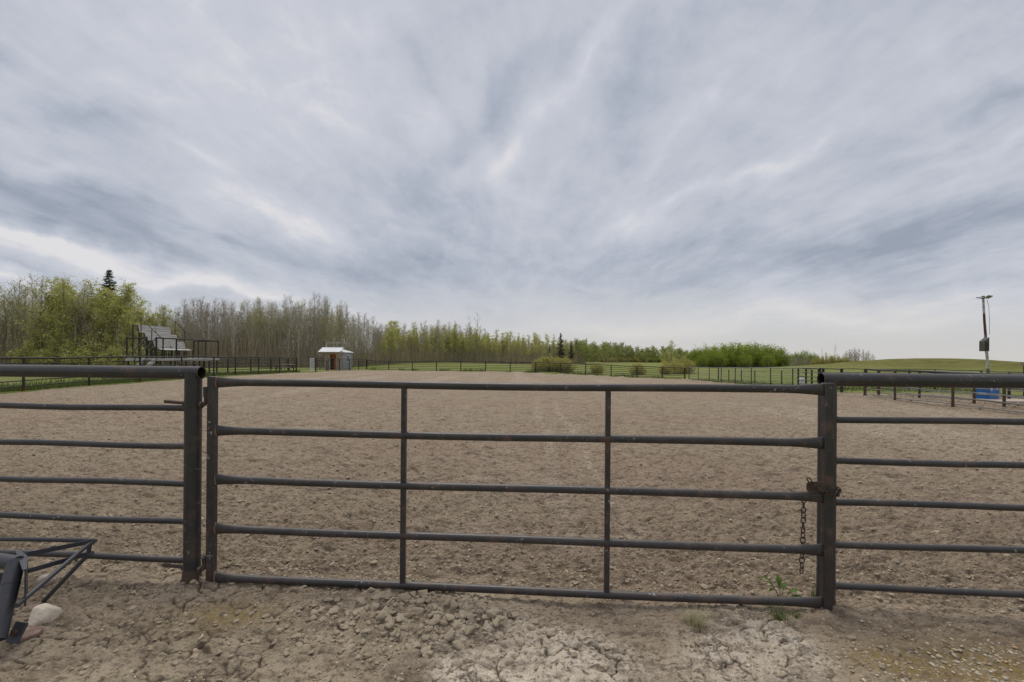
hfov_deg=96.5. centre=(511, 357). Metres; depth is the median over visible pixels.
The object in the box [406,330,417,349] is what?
leafing aspen
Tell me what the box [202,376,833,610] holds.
farm gate
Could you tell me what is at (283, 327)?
bare aspen
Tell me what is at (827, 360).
willow shrub
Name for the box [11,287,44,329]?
budding tree
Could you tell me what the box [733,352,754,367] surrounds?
leafy shrub
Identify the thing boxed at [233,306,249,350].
bare aspen
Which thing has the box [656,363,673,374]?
willow shrub
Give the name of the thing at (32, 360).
leafy bush
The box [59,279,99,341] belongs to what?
budding tree
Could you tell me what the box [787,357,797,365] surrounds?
bare shrub
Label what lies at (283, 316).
bare aspen
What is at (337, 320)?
bare aspen
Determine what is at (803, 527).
chain
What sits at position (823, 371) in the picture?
pipe fence
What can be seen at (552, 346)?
leafing aspen
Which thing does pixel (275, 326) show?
budding aspen
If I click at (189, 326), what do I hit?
bare aspen
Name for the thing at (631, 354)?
tree
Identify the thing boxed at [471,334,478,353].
leafing aspen
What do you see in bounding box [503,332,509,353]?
leafing aspen
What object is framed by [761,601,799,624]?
grass tuft
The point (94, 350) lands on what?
leafy bush
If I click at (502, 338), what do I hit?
leafing aspen
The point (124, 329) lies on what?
green tree
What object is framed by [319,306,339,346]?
budding aspen
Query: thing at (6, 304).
budding tree
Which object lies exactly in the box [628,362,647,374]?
willow shrub
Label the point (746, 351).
leafy shrub
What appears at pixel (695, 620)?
grass tuft
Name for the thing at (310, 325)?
budding aspen
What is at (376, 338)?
bare aspen
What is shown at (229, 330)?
bare aspen
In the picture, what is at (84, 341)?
leafy bush
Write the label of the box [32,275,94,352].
green tree
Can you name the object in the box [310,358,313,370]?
lattice gate
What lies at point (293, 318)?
bare aspen
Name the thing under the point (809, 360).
leafy shrub
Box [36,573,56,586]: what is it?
stone
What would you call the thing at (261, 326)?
budding aspen
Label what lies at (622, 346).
tree
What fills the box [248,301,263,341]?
budding aspen
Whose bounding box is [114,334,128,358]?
green sapling
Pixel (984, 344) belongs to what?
light pole
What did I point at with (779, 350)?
leafy shrub
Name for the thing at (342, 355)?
shed
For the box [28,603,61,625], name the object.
stone
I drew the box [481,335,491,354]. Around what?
leafing aspen
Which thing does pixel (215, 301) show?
bare aspen
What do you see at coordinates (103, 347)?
leafy bush
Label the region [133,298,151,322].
green tree
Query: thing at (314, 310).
bare aspen
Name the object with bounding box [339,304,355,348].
bare aspen
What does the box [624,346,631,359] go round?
tree
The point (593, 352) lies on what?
tree
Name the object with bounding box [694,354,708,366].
leafy shrub
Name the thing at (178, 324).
bare aspen
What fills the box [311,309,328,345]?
budding aspen
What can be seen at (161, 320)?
green tree
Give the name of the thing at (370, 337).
woods
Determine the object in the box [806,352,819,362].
leafy shrub
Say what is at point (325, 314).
bare aspen
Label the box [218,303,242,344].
bare aspen
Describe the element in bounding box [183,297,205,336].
bare aspen
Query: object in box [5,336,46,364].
leafy bush
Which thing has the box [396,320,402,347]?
leafing aspen
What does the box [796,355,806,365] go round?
bare shrub
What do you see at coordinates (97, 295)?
green tree
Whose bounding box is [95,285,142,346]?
green tree
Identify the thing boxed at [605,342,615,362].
tree
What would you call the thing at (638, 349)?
tree
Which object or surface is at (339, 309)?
budding aspen
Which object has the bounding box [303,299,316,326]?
bare aspen
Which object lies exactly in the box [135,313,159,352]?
green tree
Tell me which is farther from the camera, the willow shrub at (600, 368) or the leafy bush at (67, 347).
the willow shrub at (600, 368)
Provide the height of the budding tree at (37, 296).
9.870 m
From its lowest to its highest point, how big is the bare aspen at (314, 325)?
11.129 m
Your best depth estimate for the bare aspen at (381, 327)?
95.62 m
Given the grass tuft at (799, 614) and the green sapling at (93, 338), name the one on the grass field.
the green sapling at (93, 338)
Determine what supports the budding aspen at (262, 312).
on the grass field
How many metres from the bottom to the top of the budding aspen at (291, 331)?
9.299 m
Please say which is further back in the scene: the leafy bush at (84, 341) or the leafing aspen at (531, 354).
the leafing aspen at (531, 354)
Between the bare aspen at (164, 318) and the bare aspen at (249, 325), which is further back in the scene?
the bare aspen at (249, 325)
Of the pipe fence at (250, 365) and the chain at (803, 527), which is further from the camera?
the pipe fence at (250, 365)
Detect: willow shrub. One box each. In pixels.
[529,355,550,371]
[536,352,563,371]
[551,355,576,371]
[590,362,606,373]
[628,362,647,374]
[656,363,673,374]
[660,358,685,373]
[672,354,696,373]
[810,356,821,364]
[819,354,836,363]
[833,354,844,362]
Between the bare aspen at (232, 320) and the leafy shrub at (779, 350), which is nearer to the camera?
the bare aspen at (232, 320)
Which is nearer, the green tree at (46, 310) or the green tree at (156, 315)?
the green tree at (46, 310)
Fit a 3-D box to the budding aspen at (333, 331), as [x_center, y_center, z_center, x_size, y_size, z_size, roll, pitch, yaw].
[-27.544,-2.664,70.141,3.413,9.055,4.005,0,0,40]
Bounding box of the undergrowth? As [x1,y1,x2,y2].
[0,295,586,367]
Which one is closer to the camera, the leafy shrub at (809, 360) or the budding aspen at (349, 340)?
the budding aspen at (349, 340)
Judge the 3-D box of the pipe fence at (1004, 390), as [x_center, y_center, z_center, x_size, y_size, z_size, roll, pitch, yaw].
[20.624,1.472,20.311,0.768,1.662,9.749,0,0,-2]
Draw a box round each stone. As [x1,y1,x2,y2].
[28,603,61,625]
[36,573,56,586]
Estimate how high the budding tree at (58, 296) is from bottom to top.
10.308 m
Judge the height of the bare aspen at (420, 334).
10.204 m
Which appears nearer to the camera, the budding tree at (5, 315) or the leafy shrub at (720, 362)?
the budding tree at (5, 315)
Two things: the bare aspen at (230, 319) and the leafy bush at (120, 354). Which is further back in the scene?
the bare aspen at (230, 319)
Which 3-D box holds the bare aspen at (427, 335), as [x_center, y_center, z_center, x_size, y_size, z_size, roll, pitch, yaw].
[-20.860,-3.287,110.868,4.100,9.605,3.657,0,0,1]
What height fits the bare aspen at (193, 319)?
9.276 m
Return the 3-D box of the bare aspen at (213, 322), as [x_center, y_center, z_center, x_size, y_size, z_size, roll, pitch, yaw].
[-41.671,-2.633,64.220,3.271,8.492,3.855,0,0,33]
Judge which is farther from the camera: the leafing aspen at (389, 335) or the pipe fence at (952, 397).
the leafing aspen at (389, 335)
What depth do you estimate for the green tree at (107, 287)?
50.87 m
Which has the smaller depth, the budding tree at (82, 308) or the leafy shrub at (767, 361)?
the budding tree at (82, 308)
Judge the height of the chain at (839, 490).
0.122 m
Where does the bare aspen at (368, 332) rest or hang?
on the grass field
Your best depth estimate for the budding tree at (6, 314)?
50.22 m
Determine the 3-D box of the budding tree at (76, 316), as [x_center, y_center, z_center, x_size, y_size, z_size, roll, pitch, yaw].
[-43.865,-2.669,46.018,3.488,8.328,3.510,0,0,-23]
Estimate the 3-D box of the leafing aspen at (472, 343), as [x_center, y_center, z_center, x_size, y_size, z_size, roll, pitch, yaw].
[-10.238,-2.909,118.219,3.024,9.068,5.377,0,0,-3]
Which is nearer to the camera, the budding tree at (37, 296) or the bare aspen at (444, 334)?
the budding tree at (37, 296)
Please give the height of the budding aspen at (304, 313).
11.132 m
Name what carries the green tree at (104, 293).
on the grass field
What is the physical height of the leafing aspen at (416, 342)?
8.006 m
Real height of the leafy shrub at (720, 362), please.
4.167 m
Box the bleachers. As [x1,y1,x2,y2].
[123,312,219,372]
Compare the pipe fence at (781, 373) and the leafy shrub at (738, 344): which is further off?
the leafy shrub at (738, 344)
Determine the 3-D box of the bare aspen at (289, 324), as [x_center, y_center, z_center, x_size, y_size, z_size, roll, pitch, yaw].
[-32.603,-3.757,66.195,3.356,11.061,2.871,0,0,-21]
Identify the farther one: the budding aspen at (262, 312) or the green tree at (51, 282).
the budding aspen at (262, 312)
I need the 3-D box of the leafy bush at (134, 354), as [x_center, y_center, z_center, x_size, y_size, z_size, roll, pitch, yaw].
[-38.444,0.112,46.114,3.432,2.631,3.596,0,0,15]
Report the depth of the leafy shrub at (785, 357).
113.13 m
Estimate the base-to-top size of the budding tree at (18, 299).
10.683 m
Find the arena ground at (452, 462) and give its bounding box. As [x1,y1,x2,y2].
[0,370,1023,681]
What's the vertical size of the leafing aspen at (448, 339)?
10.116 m
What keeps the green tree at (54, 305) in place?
on the grass field
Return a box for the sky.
[0,0,1023,361]
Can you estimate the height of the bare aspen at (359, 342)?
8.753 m
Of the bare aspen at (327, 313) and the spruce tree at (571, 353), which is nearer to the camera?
the bare aspen at (327, 313)
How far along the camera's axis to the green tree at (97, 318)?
46.46 m
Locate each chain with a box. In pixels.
[799,501,805,573]
[806,477,841,496]
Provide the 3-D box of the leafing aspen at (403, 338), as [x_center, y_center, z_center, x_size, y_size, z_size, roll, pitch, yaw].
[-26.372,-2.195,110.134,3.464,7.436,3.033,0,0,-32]
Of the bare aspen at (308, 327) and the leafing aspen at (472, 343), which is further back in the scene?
the leafing aspen at (472, 343)
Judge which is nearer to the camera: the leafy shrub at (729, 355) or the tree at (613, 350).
the leafy shrub at (729, 355)
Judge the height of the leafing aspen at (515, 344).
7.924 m
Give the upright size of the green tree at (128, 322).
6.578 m
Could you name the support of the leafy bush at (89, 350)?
on the grass field
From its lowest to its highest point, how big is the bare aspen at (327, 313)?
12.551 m
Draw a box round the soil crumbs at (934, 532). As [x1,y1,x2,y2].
[0,392,1023,681]
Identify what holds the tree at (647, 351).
on the grass field
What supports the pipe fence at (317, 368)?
on the grass field
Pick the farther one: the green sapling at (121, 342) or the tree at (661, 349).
the tree at (661, 349)
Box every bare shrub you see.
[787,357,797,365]
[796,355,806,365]
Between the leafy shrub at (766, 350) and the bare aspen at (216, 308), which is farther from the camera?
the leafy shrub at (766, 350)
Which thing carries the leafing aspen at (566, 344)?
on the grass field
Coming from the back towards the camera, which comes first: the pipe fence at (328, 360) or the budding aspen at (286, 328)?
the budding aspen at (286, 328)
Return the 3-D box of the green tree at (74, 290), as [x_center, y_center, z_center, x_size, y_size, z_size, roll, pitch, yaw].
[-45.407,-3.135,46.638,4.195,9.301,4.293,0,0,-15]
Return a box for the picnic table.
[272,364,295,370]
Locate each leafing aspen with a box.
[380,320,394,351]
[380,333,387,363]
[382,320,399,363]
[384,321,399,356]
[389,320,400,350]
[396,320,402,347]
[401,334,407,353]
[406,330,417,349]
[410,321,418,354]
[413,333,421,352]
[421,335,431,354]
[425,327,435,352]
[432,323,441,351]
[434,334,447,360]
[445,327,452,352]
[448,324,461,360]
[450,329,460,359]
[458,335,467,353]
[459,335,467,354]
[463,328,470,350]
[467,329,476,359]
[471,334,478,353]
[479,338,484,358]
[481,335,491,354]
[485,332,494,353]
[492,329,500,347]
[495,340,503,357]
[496,333,507,360]
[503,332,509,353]
[508,330,517,354]
[511,336,520,354]
[520,339,530,363]
[528,336,537,357]
[529,343,534,357]
[534,335,546,359]
[544,334,551,351]
[549,335,557,353]
[564,340,569,353]
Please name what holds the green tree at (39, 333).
on the grass field
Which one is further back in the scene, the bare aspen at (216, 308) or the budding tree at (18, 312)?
the bare aspen at (216, 308)
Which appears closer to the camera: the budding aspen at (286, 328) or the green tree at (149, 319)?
the green tree at (149, 319)
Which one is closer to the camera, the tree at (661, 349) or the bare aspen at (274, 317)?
the bare aspen at (274, 317)
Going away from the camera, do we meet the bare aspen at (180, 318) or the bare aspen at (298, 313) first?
the bare aspen at (180, 318)
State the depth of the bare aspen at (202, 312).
63.81 m
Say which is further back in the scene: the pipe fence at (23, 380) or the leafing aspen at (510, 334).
the leafing aspen at (510, 334)
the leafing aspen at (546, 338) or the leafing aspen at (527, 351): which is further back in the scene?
the leafing aspen at (546, 338)
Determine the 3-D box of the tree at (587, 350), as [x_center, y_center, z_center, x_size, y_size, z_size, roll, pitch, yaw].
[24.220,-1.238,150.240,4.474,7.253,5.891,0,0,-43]
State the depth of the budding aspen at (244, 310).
64.89 m
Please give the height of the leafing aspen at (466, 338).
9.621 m
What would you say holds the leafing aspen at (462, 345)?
on the grass field
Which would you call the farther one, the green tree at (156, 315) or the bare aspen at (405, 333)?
the bare aspen at (405, 333)
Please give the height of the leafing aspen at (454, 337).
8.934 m
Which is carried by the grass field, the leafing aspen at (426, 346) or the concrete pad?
the leafing aspen at (426, 346)
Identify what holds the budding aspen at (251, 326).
on the grass field
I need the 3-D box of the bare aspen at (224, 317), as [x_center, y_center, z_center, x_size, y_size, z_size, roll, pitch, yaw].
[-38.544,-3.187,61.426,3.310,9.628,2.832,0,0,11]
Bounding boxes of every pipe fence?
[0,356,296,390]
[0,364,206,584]
[203,358,288,371]
[297,360,326,370]
[315,358,366,371]
[366,360,685,378]
[689,367,820,384]
[718,369,812,383]
[797,368,842,392]
[816,373,1023,604]
[818,368,1023,398]
[863,368,1023,412]
[877,370,1023,406]
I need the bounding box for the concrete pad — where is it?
[976,398,1023,403]
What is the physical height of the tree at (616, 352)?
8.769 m
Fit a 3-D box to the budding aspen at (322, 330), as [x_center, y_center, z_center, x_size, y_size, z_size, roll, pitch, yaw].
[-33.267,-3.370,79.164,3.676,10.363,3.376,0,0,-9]
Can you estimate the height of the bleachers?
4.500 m
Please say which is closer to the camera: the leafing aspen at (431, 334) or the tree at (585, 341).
the leafing aspen at (431, 334)
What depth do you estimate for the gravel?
2.46 m
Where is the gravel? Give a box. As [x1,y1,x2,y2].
[13,594,1023,681]
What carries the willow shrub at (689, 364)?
on the grass field
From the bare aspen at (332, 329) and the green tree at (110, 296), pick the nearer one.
the green tree at (110, 296)
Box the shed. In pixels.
[317,347,353,369]
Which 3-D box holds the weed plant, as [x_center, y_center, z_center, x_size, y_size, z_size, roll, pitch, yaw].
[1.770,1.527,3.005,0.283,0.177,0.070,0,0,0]
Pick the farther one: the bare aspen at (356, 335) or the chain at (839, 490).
the bare aspen at (356, 335)
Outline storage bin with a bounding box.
[976,388,999,398]
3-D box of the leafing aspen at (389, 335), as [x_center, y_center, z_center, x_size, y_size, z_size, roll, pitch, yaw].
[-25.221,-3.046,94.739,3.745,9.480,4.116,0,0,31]
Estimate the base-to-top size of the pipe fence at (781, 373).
1.788 m
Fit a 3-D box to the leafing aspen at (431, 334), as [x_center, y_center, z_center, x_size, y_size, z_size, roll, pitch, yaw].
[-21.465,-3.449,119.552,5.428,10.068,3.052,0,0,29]
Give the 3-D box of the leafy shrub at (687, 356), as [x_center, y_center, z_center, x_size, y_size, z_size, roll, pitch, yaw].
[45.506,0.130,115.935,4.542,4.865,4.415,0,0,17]
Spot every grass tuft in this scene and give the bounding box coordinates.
[677,603,719,632]
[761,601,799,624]
[786,606,804,620]
[807,584,816,596]
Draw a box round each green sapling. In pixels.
[86,332,99,353]
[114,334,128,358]
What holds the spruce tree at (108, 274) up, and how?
on the grass field
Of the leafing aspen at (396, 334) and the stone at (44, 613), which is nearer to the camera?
the stone at (44, 613)
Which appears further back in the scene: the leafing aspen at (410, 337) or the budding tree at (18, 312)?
the leafing aspen at (410, 337)
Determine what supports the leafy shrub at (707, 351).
on the grass field
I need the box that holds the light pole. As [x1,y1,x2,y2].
[976,295,992,372]
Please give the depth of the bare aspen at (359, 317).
81.42 m
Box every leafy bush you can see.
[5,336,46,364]
[29,346,57,364]
[32,339,73,364]
[39,335,88,364]
[45,335,104,364]
[60,342,110,364]
[69,337,114,363]
[76,336,116,360]
[91,345,126,365]
[94,343,137,365]
[110,346,149,365]
[133,344,164,365]
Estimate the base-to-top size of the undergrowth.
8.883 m
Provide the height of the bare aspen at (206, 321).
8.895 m
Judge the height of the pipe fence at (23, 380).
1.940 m
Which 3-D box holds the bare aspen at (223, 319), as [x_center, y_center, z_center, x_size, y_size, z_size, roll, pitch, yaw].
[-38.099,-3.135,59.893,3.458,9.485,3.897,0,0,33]
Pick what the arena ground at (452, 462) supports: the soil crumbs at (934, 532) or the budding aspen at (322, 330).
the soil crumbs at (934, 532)
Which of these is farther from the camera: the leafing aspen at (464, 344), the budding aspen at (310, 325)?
the leafing aspen at (464, 344)
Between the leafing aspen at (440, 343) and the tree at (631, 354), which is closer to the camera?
the leafing aspen at (440, 343)
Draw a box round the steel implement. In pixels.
[0,537,97,643]
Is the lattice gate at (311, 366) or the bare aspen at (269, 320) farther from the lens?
the bare aspen at (269, 320)
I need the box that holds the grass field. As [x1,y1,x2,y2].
[0,358,1023,397]
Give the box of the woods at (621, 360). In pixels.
[586,349,820,362]
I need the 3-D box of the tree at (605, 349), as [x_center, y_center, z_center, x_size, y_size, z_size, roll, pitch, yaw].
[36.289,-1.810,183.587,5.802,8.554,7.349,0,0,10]
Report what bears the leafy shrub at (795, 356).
on the grass field
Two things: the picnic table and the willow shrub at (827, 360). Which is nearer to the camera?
the picnic table
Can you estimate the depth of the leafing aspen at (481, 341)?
122.27 m
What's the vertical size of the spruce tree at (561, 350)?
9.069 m
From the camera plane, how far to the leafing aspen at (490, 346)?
116.78 m
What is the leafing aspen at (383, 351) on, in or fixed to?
on the grass field
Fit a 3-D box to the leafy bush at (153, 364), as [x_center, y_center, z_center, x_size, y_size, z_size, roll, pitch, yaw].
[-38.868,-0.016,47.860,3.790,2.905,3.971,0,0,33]
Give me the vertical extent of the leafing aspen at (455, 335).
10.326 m
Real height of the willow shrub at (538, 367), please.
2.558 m
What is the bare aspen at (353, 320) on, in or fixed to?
on the grass field
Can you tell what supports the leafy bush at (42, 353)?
on the grass field
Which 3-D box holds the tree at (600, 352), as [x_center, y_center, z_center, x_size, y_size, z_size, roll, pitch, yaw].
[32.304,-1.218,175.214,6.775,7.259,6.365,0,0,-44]
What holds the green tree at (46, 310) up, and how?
on the grass field
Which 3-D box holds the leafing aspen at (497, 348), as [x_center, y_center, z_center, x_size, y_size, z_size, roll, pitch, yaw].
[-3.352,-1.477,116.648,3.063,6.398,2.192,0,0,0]
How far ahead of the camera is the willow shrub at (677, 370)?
65.64 m
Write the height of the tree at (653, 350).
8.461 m
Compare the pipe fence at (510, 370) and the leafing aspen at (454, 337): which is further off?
the leafing aspen at (454, 337)
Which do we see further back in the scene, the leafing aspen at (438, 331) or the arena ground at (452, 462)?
the leafing aspen at (438, 331)
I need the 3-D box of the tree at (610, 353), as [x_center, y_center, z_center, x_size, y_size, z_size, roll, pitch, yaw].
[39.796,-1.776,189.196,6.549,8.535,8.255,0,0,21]
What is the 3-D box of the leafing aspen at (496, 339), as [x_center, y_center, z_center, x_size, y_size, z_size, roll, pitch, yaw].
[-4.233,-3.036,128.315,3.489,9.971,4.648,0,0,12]
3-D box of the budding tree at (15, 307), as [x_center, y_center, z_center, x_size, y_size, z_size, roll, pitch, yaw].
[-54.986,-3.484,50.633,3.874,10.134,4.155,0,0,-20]
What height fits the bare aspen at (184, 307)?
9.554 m
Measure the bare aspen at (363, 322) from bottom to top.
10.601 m
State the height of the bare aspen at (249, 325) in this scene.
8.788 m
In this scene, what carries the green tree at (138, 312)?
on the grass field
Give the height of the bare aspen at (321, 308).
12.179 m
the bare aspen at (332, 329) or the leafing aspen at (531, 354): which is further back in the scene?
the leafing aspen at (531, 354)
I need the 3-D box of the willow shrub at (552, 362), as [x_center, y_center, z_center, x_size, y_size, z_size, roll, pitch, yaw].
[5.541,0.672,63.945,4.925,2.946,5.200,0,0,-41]
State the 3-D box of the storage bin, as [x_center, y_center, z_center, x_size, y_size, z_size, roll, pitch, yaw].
[23.149,1.717,22.300,1.030,0.679,0.670,0,0,-24]
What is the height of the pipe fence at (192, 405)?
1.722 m
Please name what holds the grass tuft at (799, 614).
on the arena ground at (452, 462)
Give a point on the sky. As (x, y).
(797, 175)
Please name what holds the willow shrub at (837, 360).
on the grass field
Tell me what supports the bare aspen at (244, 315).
on the grass field
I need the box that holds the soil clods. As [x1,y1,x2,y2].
[6,523,1023,681]
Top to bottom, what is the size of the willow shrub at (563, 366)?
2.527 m
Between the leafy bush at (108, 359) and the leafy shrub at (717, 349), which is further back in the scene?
the leafy shrub at (717, 349)
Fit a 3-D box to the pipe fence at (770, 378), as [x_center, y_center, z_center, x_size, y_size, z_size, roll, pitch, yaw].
[19.687,1.678,40.000,0.097,2.051,21.692,0,0,0]
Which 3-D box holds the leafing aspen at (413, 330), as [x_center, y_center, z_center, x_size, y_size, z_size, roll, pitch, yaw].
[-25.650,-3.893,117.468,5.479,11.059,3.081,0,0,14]
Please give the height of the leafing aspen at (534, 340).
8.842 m
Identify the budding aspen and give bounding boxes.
[236,299,254,341]
[242,306,264,344]
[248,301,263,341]
[250,311,267,353]
[254,297,271,340]
[256,301,277,362]
[262,301,283,356]
[270,308,292,344]
[276,306,296,351]
[282,310,297,346]
[295,297,314,351]
[306,310,313,343]
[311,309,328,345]
[316,314,327,346]
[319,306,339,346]
[321,305,331,344]
[323,313,344,346]
[333,303,349,342]
[334,302,345,346]
[340,323,355,350]
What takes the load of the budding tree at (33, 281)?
on the grass field
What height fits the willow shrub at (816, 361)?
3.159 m
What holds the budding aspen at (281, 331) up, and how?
on the grass field
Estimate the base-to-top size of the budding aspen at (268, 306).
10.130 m
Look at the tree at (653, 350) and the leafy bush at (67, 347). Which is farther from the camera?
the tree at (653, 350)
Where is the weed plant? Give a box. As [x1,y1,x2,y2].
[760,574,801,596]
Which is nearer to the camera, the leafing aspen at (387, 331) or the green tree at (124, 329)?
the green tree at (124, 329)
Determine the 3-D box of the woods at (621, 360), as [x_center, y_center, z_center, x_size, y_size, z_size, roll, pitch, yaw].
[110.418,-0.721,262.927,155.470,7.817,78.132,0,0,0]
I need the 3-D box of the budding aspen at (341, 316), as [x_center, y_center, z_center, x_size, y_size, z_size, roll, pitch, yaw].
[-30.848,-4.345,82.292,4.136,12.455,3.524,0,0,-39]
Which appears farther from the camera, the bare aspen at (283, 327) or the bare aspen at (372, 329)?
the bare aspen at (372, 329)
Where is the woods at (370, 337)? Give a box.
[0,301,585,359]
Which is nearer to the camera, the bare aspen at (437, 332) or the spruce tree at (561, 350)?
the bare aspen at (437, 332)
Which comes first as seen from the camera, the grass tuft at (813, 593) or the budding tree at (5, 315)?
the grass tuft at (813, 593)
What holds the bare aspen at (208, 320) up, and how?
on the grass field
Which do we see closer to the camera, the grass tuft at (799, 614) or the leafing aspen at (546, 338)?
the grass tuft at (799, 614)
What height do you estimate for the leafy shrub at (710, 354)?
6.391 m
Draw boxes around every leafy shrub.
[682,348,695,366]
[685,344,705,365]
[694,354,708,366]
[699,343,715,366]
[701,343,728,366]
[710,343,735,364]
[711,353,726,367]
[718,342,745,367]
[728,342,751,366]
[733,341,764,367]
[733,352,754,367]
[751,343,781,366]
[759,353,776,366]
[769,345,793,366]
[774,346,793,366]
[791,352,805,365]
[799,349,814,364]
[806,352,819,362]
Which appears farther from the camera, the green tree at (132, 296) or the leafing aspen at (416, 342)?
the leafing aspen at (416, 342)
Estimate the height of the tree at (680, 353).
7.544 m
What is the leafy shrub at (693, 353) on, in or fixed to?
on the grass field
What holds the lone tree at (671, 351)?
on the grass field
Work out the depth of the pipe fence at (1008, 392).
29.02 m
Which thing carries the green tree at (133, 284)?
on the grass field
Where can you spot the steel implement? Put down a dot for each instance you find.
(14, 567)
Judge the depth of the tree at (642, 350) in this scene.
224.08 m
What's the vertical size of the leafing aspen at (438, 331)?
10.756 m
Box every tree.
[0,281,31,344]
[0,284,27,326]
[0,287,20,351]
[0,295,24,362]
[3,274,33,343]
[6,286,39,338]
[9,275,64,347]
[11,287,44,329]
[15,274,47,321]
[15,277,55,350]
[23,296,68,353]
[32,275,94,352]
[34,278,90,341]
[34,281,76,343]
[36,277,81,325]
[37,283,92,343]
[54,291,98,340]
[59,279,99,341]
[63,294,107,334]
[63,308,112,351]
[74,276,108,337]
[76,287,127,334]
[80,287,121,338]
[93,279,114,315]
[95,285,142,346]
[97,270,116,309]
[100,283,147,345]
[103,279,150,333]
[107,308,144,355]
[107,309,149,350]
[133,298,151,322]
[133,306,159,351]
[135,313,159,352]
[142,314,169,355]
[143,304,181,363]
[147,310,181,337]
[553,333,567,359]
[567,338,590,359]
[567,342,576,362]
[579,343,595,360]
[580,338,593,359]
[589,344,600,359]
[594,345,605,359]
[599,343,608,362]
[601,343,614,362]
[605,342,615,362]
[612,343,623,362]
[616,341,628,358]
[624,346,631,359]
[627,347,636,359]
[633,346,640,361]
[636,348,643,361]
[641,347,654,362]
[648,345,660,362]
[655,346,669,358]
[667,340,679,360]
[673,347,682,359]
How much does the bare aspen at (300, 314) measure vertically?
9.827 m
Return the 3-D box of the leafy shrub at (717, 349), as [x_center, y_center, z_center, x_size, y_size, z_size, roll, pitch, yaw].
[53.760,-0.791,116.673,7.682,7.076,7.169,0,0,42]
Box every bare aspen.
[150,304,177,331]
[167,312,188,336]
[171,307,186,337]
[175,297,191,334]
[178,311,199,361]
[181,298,208,349]
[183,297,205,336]
[192,297,207,335]
[195,303,214,338]
[200,303,216,351]
[205,301,225,331]
[207,308,225,342]
[208,297,220,333]
[213,298,235,361]
[213,299,233,344]
[217,315,236,342]
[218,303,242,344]
[220,301,243,354]
[233,301,253,347]
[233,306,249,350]
[238,309,253,338]
[262,304,276,344]
[268,303,276,345]
[272,302,291,352]
[276,297,297,356]
[276,310,291,343]
[286,299,310,366]
[290,304,299,344]
[291,309,309,365]
[297,309,311,346]
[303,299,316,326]
[307,294,321,346]
[308,292,327,349]
[308,303,324,340]
[318,297,328,342]
[322,313,339,345]
[324,298,332,345]
[331,307,341,337]
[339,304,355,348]
[346,314,360,363]
[347,319,362,358]
[352,319,364,349]
[355,311,366,358]
[356,315,369,346]
[362,320,373,364]
[369,317,381,359]
[371,325,382,349]
[377,323,387,344]
[401,322,408,343]
[414,322,428,353]
[417,325,430,344]
[432,319,441,348]
[440,325,448,346]
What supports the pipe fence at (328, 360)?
on the grass field
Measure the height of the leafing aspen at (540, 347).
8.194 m
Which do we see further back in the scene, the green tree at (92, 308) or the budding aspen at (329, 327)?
the budding aspen at (329, 327)
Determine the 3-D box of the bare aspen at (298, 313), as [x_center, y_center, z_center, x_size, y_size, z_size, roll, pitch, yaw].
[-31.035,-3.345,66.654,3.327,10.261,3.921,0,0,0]
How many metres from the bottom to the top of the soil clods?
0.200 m
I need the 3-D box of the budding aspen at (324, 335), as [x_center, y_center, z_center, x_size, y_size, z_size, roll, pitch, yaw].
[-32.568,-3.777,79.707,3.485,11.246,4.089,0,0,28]
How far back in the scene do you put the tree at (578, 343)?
146.02 m
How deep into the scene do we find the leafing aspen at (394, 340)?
96.50 m
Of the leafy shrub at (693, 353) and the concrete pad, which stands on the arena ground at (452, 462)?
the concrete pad

